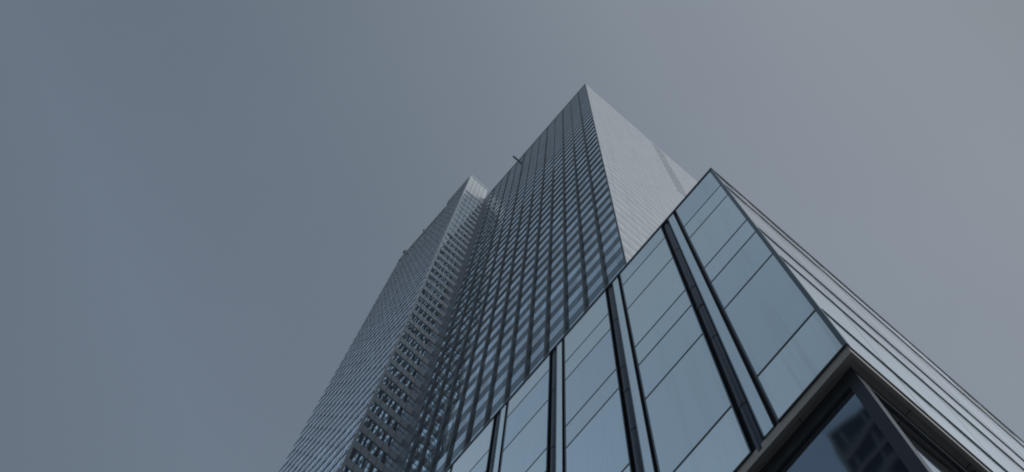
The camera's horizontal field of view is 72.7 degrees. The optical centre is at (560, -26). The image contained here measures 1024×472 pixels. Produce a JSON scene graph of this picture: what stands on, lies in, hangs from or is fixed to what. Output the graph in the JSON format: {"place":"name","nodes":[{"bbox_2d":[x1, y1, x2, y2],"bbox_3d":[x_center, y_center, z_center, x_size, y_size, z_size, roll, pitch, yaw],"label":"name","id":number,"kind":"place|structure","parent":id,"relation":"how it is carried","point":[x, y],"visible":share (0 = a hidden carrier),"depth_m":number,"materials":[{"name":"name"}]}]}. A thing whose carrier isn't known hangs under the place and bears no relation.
{"place":"outdoors","nodes":[
{"label":"outdoors","id":0,"kind":"place"},
{"bbox_2d":[0,0,1023,471],"label":"sky","id":1,"kind":"structure","parent":0,"point":[205,205],"materials":[{"name":"grey"}]},
{"label":"ground","id":2,"kind":"structure","parent":0,"visible":0},
{"bbox_2d":[279,175,489,471],"bbox_3d":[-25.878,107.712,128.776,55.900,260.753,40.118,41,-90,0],"label":"skyscraper","id":3,"kind":"structure","parent":2,"relation":"on","point":[358,420],"depth_m":150.54,"materials":[{"name":"glass"}]},
{"bbox_2d":[392,84,696,471],"bbox_3d":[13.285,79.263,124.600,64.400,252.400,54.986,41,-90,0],"label":"tower","id":4,"kind":"structure","parent":2,"relation":"on","point":[586,195],"depth_m":132.54,"materials":[{"name":"grey glass"}]},
{"bbox_2d":[444,168,1023,471],"bbox_3d":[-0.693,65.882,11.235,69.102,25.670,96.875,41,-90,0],"label":"glass building","id":5,"kind":"structure","parent":2,"relation":"on","point":[720,324],"depth_m":16.52,"materials":[{"name":"glass"}]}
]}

